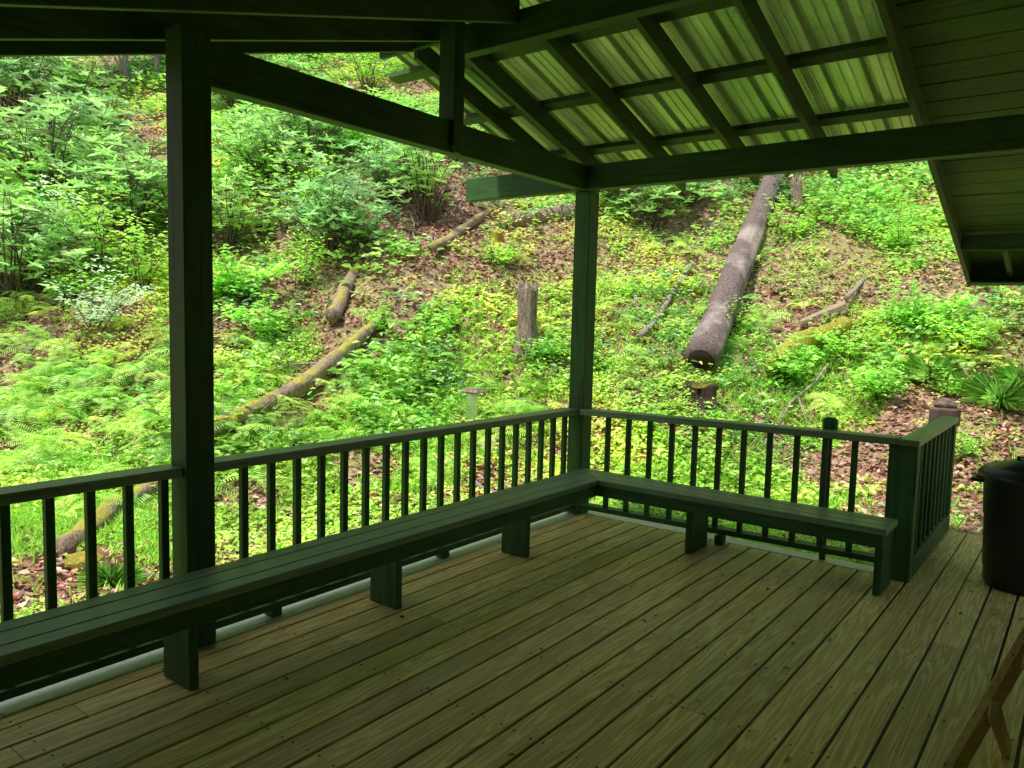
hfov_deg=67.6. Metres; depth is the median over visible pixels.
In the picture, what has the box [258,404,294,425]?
fern
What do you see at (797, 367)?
leafy shrub
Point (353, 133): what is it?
leafy shrub
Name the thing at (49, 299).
dry stick
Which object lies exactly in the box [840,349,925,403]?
leafy shrub
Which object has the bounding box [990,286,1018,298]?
fern
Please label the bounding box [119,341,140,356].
fern
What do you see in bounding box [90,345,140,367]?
fern
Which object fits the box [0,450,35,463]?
fern
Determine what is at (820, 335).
fern
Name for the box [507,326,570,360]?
leafy shrub
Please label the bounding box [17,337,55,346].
fern
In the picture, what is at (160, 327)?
fern
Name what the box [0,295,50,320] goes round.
fern
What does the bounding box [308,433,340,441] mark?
fern
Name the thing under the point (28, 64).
rhododendron
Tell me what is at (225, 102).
rhododendron
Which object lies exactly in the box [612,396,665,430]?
leafy shrub
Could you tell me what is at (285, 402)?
fern
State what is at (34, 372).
fern
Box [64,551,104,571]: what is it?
rock
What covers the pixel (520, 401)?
fern
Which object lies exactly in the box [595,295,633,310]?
fern
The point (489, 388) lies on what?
fern
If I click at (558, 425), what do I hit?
fern
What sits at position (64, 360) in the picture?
fern
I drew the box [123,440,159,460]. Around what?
fern
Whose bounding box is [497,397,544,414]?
fern
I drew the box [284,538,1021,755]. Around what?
leaf bits
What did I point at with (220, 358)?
fern
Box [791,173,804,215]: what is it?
stump
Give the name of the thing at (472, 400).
stone birdbath
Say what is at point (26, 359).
fern
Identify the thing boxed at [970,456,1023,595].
trash can
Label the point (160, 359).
fern
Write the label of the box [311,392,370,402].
fern
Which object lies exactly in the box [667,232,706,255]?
fern
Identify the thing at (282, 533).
clover cover
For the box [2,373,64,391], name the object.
fern
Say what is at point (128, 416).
fern
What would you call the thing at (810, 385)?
dry stick
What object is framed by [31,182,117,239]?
leafy shrub
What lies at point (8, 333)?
fern
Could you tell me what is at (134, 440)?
dry stick
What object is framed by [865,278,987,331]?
leafy shrub
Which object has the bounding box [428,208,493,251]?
mossy log
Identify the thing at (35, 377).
fern
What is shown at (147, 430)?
fern
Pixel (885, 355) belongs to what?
fern
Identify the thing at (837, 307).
mossy root
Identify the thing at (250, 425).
fern
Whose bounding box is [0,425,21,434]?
fern
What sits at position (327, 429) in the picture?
fern
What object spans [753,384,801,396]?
dry stick
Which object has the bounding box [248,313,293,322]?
fern
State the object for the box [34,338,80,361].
fern
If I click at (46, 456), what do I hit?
fern
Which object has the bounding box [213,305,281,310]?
dry stick
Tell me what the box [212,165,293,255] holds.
rhododendron
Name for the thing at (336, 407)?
fern
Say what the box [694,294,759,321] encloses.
leafy shrub
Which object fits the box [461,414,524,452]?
fern
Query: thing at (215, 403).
fern
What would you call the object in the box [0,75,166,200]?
rhododendron
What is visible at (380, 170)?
rhododendron
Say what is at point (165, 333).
fern
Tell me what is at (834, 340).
leafy shrub
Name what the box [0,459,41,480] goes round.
fern
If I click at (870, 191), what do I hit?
broadleaf cover
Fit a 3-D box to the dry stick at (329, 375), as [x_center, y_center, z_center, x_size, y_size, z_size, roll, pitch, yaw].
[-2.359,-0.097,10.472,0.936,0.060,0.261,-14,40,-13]
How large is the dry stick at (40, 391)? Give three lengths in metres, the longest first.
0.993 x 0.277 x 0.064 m
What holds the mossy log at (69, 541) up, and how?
on the ground at (702, 211)
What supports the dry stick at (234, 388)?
on the ground at (702, 211)
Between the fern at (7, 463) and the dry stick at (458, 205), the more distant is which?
the dry stick at (458, 205)
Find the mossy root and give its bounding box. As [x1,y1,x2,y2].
[765,300,852,380]
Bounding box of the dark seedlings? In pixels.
[57,53,1023,452]
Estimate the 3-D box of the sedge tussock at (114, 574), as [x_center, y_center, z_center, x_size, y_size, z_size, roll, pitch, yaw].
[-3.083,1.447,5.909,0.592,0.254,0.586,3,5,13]
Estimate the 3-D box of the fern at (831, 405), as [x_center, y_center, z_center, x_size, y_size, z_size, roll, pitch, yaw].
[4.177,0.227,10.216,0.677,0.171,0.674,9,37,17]
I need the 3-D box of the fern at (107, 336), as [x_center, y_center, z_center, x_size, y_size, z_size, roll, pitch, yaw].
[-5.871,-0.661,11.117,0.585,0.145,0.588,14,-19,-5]
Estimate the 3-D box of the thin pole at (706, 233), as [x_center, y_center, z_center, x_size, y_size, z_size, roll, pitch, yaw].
[3.562,-2.784,14.159,0.185,0.849,1.717,5,6,32]
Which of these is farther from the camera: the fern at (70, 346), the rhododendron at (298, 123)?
the rhododendron at (298, 123)
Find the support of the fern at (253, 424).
on the ground at (702, 211)
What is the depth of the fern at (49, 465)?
9.01 m
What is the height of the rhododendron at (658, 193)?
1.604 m
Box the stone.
[933,397,957,408]
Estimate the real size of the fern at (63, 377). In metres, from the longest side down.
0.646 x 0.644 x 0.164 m
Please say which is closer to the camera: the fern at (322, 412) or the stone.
the stone
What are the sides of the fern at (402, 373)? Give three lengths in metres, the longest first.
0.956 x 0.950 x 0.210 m
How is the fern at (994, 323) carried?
on the ground at (702, 211)
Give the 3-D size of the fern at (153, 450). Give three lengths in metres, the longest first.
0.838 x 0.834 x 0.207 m
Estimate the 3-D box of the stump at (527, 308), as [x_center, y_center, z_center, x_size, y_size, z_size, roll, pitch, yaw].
[0.205,-0.956,11.107,0.416,1.084,0.442,5,6,37]
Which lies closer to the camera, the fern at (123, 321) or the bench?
the bench
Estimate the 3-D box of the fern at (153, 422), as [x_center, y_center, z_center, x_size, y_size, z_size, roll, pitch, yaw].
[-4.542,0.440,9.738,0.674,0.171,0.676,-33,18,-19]
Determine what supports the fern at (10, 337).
on the ground at (702, 211)
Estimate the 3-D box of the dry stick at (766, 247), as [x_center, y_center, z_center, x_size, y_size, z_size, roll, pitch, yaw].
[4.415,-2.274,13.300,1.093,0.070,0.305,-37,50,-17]
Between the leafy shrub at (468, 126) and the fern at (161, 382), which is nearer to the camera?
the fern at (161, 382)
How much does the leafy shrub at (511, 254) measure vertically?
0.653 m
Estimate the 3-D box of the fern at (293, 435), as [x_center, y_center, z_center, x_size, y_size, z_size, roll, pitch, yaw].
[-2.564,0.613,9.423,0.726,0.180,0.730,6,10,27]
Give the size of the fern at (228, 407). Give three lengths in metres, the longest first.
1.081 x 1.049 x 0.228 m
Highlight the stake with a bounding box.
[819,417,837,559]
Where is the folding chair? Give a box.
[940,626,1023,767]
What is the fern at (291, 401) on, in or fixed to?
on the ground at (702, 211)
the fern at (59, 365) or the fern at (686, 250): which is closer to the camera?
the fern at (59, 365)
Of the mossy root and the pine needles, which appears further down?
the pine needles
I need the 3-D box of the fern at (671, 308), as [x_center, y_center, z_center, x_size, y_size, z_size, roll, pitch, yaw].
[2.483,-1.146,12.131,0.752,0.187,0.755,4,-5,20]
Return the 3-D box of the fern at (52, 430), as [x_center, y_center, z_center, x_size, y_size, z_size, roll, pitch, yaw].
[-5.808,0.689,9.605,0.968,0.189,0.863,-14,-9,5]
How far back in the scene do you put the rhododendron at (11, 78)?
18.47 m
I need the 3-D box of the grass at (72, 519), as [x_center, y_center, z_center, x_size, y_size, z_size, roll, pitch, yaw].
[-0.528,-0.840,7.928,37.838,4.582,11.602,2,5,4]
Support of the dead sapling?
on the ground at (702, 211)
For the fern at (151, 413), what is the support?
on the ground at (702, 211)
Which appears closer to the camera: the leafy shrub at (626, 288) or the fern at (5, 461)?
the fern at (5, 461)
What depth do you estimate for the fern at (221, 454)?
9.12 m
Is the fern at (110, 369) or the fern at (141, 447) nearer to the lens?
the fern at (141, 447)
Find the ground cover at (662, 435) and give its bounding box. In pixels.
[0,53,1023,527]
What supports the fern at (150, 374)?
on the ground at (702, 211)
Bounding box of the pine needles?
[970,588,1023,651]
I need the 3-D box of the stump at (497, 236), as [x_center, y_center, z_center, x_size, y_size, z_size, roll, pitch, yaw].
[-0.285,-2.613,13.814,0.343,0.338,0.330,5,6,37]
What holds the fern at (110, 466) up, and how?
on the ground at (702, 211)
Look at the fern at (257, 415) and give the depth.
9.47 m
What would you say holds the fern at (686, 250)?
on the ground at (702, 211)
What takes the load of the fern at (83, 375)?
on the ground at (702, 211)
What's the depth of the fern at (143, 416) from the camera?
9.52 m
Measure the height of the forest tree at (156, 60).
7.314 m
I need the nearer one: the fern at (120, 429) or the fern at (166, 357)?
the fern at (120, 429)
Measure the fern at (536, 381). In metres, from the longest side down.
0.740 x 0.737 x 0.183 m
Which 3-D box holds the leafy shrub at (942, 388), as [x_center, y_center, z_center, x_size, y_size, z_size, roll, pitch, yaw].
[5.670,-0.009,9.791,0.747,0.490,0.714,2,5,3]
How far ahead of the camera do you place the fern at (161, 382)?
10.09 m
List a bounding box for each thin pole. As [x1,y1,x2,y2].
[447,471,495,491]
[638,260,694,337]
[688,217,720,252]
[774,281,801,293]
[844,275,865,299]
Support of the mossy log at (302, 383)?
on the ground at (702, 211)
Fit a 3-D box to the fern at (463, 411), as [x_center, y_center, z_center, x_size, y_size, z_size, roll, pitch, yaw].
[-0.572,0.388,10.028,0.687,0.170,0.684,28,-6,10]
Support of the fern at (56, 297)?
on the ground at (702, 211)
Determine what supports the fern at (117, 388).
on the ground at (702, 211)
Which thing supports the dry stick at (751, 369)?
on the ground at (702, 211)
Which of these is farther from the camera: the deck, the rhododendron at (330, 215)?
the rhododendron at (330, 215)
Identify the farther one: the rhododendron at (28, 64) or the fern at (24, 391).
the rhododendron at (28, 64)
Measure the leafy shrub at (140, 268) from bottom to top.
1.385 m
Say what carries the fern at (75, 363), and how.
on the ground at (702, 211)
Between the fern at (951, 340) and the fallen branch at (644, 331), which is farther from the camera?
the fallen branch at (644, 331)
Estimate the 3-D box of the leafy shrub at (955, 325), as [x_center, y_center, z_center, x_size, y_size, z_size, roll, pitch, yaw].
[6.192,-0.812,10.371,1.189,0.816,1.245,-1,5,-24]
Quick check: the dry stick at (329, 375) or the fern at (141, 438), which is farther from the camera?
the dry stick at (329, 375)
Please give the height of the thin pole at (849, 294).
0.923 m
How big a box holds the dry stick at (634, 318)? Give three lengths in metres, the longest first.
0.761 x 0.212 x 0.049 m
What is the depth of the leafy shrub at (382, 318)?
11.28 m
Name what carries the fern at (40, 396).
on the ground at (702, 211)
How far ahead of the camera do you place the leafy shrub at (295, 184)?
14.56 m
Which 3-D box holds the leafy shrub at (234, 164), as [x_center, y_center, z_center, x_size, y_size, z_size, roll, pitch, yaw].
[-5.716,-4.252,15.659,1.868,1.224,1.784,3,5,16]
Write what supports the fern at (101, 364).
on the ground at (702, 211)
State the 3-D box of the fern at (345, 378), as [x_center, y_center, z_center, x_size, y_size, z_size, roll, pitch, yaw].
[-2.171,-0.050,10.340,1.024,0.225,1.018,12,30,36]
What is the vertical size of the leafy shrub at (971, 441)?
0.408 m
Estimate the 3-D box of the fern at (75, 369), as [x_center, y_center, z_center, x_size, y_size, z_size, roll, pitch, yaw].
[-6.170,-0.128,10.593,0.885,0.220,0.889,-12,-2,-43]
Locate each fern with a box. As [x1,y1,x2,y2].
[0,291,36,312]
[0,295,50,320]
[0,325,60,364]
[0,327,20,335]
[0,334,36,345]
[0,373,58,422]
[0,387,34,441]
[0,388,66,427]
[0,391,39,401]
[0,391,42,418]
[0,406,65,429]
[0,415,65,457]
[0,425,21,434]
[0,432,88,455]
[0,435,72,472]
[0,437,63,474]
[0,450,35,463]
[0,451,35,473]
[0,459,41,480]
[1,289,52,301]
[1,364,73,412]
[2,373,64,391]
[6,321,49,338]
[9,353,61,371]
[10,433,67,456]
[11,374,70,388]
[13,383,64,390]
[13,437,66,450]
[14,361,79,383]
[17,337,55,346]
[18,452,76,473]
[21,306,63,316]
[23,449,56,464]
[24,362,78,387]
[25,428,78,441]
[27,302,73,313]
[27,395,90,419]
[30,409,80,420]
[31,367,106,397]
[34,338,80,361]
[35,342,86,371]
[35,353,105,386]
[38,400,101,432]
[39,378,124,420]
[41,290,75,303]
[46,368,92,378]
[47,349,86,358]
[48,371,73,386]
[48,380,108,404]
[50,385,119,400]
[55,437,105,457]
[55,494,83,517]
[57,356,95,371]
[58,366,118,382]
[59,432,99,453]
[60,393,122,406]
[60,407,92,425]
[66,462,132,477]
[67,368,111,391]
[71,395,94,410]
[78,347,124,359]
[84,416,109,425]
[85,351,134,380]
[87,400,139,417]
[88,424,119,440]
[89,404,161,436]
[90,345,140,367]
[90,386,134,401]
[91,333,122,340]
[95,420,142,434]
[96,492,153,506]
[97,426,142,434]
[98,348,168,392]
[98,487,157,517]
[99,404,169,445]
[106,317,143,326]
[108,385,160,413]
[109,356,169,392]
[109,413,170,444]
[116,357,167,370]
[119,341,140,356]
[119,444,170,458]
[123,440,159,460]
[125,431,162,448]
[126,399,170,427]
[131,406,169,420]
[137,325,168,349]
[143,324,168,331]
[143,379,169,393]
[143,412,169,427]
[144,439,170,463]
[146,367,169,377]
[147,336,169,358]
[149,354,169,366]
[153,373,233,417]
[155,479,238,495]
[213,297,239,309]
[214,353,237,373]
[214,390,244,410]
[214,396,269,425]
[214,416,281,439]
[214,433,256,471]
[214,433,261,451]
[217,335,259,343]
[219,465,292,490]
[220,359,281,383]
[223,332,260,345]
[227,377,255,382]
[229,419,269,430]
[245,411,288,429]
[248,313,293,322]
[249,386,317,409]
[251,330,291,354]
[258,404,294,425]
[259,372,293,386]
[260,397,298,411]
[281,429,318,444]
[288,425,344,443]
[293,401,343,426]
[294,422,324,431]
[302,435,351,441]
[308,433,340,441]
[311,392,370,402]
[313,378,350,388]
[316,403,349,418]
[318,365,380,400]
[324,388,361,412]
[345,399,421,416]
[361,374,393,390]
[366,339,412,352]
[394,405,442,425]
[396,364,437,377]
[399,448,466,491]
[403,379,438,392]
[446,420,497,440]
[448,404,473,419]
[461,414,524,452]
[467,375,512,391]
[475,400,533,419]
[476,383,497,389]
[488,399,547,414]
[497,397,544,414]
[511,378,551,390]
[535,423,567,434]
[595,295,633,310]
[595,315,651,328]
[617,344,671,368]
[629,336,655,342]
[657,307,686,313]
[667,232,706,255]
[667,242,703,257]
[725,336,752,347]
[740,300,796,334]
[749,320,783,337]
[753,335,777,342]
[756,247,778,259]
[783,297,832,310]
[793,331,844,344]
[800,392,847,419]
[852,311,887,322]
[867,341,909,368]
[874,354,905,364]
[931,335,975,344]
[942,357,1008,369]
[958,319,1023,332]
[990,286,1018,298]
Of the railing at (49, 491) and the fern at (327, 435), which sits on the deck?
the railing at (49, 491)
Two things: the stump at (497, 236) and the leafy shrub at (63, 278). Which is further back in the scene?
the stump at (497, 236)
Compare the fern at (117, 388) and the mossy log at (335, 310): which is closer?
the fern at (117, 388)
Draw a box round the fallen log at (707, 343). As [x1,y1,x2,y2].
[683,174,784,374]
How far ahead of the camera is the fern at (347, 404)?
10.08 m
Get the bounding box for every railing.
[0,407,579,701]
[579,408,901,562]
[884,416,958,582]
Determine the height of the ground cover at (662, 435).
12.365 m
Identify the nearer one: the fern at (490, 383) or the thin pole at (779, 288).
the fern at (490, 383)
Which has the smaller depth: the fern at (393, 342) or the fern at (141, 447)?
the fern at (141, 447)
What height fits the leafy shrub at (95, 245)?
1.732 m
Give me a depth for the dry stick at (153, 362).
10.75 m
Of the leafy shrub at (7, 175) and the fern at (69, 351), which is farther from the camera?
the leafy shrub at (7, 175)
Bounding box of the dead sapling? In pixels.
[100,55,159,93]
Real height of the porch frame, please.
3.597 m
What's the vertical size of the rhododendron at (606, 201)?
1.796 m
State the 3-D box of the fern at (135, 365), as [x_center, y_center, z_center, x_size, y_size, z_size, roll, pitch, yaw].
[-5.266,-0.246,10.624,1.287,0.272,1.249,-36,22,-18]
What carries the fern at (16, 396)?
on the ground at (702, 211)
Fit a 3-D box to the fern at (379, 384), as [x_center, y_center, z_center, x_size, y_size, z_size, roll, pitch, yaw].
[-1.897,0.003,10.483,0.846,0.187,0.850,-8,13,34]
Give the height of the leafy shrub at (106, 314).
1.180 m
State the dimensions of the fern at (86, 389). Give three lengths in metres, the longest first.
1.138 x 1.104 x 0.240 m
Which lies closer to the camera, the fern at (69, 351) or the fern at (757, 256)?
the fern at (69, 351)
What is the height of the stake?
1.485 m
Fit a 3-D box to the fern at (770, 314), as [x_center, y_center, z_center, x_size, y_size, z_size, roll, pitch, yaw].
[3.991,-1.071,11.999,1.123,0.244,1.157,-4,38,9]
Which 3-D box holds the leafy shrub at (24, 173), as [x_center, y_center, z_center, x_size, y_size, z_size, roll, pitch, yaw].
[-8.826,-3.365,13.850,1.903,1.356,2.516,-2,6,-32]
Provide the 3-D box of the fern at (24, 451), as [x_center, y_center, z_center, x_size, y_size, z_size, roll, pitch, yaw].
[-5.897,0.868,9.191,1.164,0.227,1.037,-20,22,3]
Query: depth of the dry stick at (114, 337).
11.07 m
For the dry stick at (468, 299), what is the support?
on the ground at (702, 211)
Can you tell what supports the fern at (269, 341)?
on the ground at (702, 211)
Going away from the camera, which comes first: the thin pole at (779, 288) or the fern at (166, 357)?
the fern at (166, 357)
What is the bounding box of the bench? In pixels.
[0,468,897,690]
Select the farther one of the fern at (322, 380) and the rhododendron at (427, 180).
the rhododendron at (427, 180)
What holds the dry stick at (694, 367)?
on the ground at (702, 211)
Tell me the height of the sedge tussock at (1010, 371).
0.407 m
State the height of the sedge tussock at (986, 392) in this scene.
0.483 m
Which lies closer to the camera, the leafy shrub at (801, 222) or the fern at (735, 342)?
the fern at (735, 342)
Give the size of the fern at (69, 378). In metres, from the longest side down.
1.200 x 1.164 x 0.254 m
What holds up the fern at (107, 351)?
on the ground at (702, 211)
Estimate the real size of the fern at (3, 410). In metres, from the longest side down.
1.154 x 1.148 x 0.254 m
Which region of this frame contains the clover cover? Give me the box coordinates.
[0,305,1022,618]
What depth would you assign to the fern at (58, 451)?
9.11 m
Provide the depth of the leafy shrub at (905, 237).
12.87 m
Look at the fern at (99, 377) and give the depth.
10.46 m
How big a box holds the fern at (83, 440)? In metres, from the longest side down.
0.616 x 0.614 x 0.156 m
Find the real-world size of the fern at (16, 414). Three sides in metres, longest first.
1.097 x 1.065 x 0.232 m
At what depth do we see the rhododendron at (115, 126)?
16.75 m
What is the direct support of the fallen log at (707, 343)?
on the ground at (702, 211)
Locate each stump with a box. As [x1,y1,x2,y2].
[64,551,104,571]
[489,230,502,244]
[512,281,539,355]
[683,380,721,409]
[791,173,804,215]
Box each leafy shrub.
[0,152,70,231]
[0,162,38,187]
[0,168,141,250]
[8,117,45,138]
[17,161,167,272]
[27,256,104,302]
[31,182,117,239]
[44,255,163,331]
[65,56,115,88]
[89,121,156,181]
[93,209,167,290]
[113,141,166,179]
[212,142,272,203]
[213,243,300,302]
[213,291,307,340]
[223,135,277,166]
[234,144,335,234]
[256,229,345,292]
[330,128,376,151]
[340,53,394,93]
[350,295,413,332]
[420,295,483,331]
[437,114,481,162]
[471,226,526,268]
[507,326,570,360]
[597,267,646,298]
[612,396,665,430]
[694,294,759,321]
[757,194,826,241]
[757,332,832,381]
[808,312,899,360]
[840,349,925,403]
[860,205,941,251]
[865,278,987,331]
[922,294,1023,353]
[923,365,987,399]
[955,423,993,457]
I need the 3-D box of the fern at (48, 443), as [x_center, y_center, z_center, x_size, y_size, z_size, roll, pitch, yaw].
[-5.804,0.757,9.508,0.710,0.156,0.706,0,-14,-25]
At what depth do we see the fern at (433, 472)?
8.71 m
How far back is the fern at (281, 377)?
10.31 m
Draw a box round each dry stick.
[0,390,53,392]
[35,280,73,310]
[85,322,144,341]
[125,437,230,444]
[142,348,163,380]
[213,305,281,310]
[214,380,246,408]
[258,354,359,372]
[320,366,369,381]
[349,290,410,310]
[410,215,430,243]
[437,297,495,308]
[451,196,465,216]
[477,425,512,454]
[613,313,656,324]
[615,280,640,312]
[657,343,710,379]
[738,351,762,386]
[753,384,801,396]
[756,236,780,267]
[778,363,829,425]
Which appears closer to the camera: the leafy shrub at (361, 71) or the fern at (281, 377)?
the fern at (281, 377)
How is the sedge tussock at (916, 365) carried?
on the ground at (702, 211)
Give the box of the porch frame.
[0,0,1023,647]
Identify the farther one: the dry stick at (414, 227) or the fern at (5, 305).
the dry stick at (414, 227)
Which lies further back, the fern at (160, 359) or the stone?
the fern at (160, 359)
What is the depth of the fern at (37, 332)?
11.04 m
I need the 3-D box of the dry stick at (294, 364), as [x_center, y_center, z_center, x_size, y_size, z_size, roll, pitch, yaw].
[-2.883,-0.372,10.860,1.401,0.090,0.390,-9,34,-12]
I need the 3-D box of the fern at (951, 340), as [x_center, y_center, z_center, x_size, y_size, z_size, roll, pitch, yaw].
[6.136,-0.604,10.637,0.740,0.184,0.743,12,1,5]
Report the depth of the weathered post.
6.23 m
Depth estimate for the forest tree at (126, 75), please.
21.22 m
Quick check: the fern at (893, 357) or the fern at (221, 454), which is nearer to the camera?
the fern at (221, 454)
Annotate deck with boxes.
[0,510,1023,767]
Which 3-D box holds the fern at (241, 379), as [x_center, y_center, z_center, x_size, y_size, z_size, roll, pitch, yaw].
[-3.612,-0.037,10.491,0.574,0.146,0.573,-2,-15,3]
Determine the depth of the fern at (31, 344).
10.90 m
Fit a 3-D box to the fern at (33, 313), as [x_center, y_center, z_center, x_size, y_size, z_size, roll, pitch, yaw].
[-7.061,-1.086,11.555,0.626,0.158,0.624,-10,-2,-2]
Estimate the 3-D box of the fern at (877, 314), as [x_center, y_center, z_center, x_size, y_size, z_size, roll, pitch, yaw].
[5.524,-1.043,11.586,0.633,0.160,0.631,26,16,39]
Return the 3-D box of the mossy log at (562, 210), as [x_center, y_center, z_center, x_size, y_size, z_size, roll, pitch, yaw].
[1.016,-3.206,14.516,2.234,0.682,0.489,-1,6,-25]
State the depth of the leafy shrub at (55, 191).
13.08 m
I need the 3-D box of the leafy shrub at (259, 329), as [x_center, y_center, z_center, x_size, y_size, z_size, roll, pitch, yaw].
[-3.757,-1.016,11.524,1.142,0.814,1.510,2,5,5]
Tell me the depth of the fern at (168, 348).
11.02 m
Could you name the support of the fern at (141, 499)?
on the ground at (702, 211)
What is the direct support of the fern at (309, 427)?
on the ground at (702, 211)
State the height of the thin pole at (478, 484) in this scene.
0.295 m
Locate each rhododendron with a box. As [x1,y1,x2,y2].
[0,56,83,80]
[0,56,88,121]
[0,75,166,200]
[0,180,141,305]
[7,120,227,234]
[17,69,155,160]
[31,56,121,119]
[165,54,306,112]
[212,100,354,192]
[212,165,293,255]
[246,73,362,163]
[257,143,414,261]
[332,133,475,205]
[370,143,478,224]
[593,190,613,202]
[603,182,722,230]
[667,180,738,205]
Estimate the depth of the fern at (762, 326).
11.71 m
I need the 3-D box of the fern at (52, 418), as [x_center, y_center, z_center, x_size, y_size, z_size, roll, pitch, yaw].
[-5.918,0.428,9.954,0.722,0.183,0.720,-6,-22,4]
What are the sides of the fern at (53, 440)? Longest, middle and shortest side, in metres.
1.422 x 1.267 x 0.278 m
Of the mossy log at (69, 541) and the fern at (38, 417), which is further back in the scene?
the fern at (38, 417)
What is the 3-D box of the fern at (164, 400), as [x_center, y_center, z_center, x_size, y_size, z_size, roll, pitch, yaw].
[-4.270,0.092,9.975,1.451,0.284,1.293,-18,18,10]
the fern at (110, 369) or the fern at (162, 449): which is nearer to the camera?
the fern at (162, 449)
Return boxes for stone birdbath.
[461,388,484,419]
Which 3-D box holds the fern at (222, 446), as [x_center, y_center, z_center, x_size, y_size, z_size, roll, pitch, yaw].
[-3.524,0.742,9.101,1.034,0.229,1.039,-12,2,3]
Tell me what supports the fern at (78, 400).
on the ground at (702, 211)
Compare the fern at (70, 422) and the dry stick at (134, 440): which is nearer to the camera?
the dry stick at (134, 440)
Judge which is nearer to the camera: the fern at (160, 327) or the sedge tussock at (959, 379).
the sedge tussock at (959, 379)
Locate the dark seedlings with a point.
(647, 291)
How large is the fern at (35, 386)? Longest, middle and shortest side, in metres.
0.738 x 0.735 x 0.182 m
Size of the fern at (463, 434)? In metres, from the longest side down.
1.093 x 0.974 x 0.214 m
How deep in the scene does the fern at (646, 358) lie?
10.88 m
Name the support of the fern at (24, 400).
on the ground at (702, 211)
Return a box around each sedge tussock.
[72,553,148,591]
[896,351,964,381]
[932,369,1001,394]
[952,368,1023,410]
[983,356,1023,385]
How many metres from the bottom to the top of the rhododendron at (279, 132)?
1.804 m
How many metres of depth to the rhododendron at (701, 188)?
15.03 m
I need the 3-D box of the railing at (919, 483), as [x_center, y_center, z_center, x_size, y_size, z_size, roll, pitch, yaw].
[2.928,0.752,5.440,0.180,0.911,1.695,5,6,37]
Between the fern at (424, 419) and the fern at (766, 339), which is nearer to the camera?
the fern at (424, 419)
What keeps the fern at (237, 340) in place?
on the ground at (702, 211)
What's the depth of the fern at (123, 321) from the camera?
11.22 m
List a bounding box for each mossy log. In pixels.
[56,479,170,557]
[214,281,418,436]
[325,259,364,322]
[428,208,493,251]
[510,203,615,228]
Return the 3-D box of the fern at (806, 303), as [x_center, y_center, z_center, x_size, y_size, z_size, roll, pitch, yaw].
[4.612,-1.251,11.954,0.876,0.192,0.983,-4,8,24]
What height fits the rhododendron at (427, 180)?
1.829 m
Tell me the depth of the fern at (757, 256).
13.14 m
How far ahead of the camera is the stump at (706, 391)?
10.24 m
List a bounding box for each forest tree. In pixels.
[123,56,129,92]
[154,55,159,85]
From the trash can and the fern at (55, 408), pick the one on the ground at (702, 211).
the fern at (55, 408)
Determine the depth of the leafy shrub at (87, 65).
21.58 m
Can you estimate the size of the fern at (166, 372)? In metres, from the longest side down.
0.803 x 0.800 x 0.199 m
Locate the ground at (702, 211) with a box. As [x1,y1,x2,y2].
[0,53,1023,617]
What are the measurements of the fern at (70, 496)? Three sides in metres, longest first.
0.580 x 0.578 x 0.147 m
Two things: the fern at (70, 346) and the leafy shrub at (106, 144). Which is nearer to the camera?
the fern at (70, 346)
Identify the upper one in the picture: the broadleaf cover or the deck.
the broadleaf cover
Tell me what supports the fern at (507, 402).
on the ground at (702, 211)
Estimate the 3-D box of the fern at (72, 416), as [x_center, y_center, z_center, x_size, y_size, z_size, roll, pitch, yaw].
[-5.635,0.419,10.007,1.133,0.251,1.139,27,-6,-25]
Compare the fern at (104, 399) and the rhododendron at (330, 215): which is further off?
the rhododendron at (330, 215)
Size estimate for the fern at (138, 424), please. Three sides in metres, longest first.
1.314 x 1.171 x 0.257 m
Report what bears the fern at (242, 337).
on the ground at (702, 211)
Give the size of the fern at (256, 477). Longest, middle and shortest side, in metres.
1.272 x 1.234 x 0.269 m
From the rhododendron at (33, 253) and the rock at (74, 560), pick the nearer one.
the rock at (74, 560)
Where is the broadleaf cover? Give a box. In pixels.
[0,53,955,452]
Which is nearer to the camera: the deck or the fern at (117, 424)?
the deck
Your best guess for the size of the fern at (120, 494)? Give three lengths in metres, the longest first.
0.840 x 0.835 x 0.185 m
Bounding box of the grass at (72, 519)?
[0,225,1020,622]
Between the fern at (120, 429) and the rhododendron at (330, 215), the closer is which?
the fern at (120, 429)
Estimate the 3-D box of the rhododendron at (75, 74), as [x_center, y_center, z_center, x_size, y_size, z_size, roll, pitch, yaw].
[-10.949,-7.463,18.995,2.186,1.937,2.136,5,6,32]
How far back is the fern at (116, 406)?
9.98 m
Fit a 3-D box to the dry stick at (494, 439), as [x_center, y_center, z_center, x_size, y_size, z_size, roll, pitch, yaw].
[-0.070,0.672,9.471,0.317,0.073,1.136,25,33,23]
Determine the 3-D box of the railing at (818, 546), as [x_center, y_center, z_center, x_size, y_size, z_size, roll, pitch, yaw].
[1.502,0.704,5.550,2.331,0.915,0.140,5,6,37]
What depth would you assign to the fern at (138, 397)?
10.04 m
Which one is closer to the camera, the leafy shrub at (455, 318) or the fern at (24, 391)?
the fern at (24, 391)
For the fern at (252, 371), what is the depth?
10.55 m
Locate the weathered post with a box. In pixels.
[928,406,960,426]
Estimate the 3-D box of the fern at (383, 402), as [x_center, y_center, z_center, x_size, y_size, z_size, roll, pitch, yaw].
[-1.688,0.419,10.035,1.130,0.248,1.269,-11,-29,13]
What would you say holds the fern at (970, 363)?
on the ground at (702, 211)
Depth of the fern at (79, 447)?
9.33 m
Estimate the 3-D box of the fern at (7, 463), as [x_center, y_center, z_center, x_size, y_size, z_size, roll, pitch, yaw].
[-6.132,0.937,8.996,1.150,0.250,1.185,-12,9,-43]

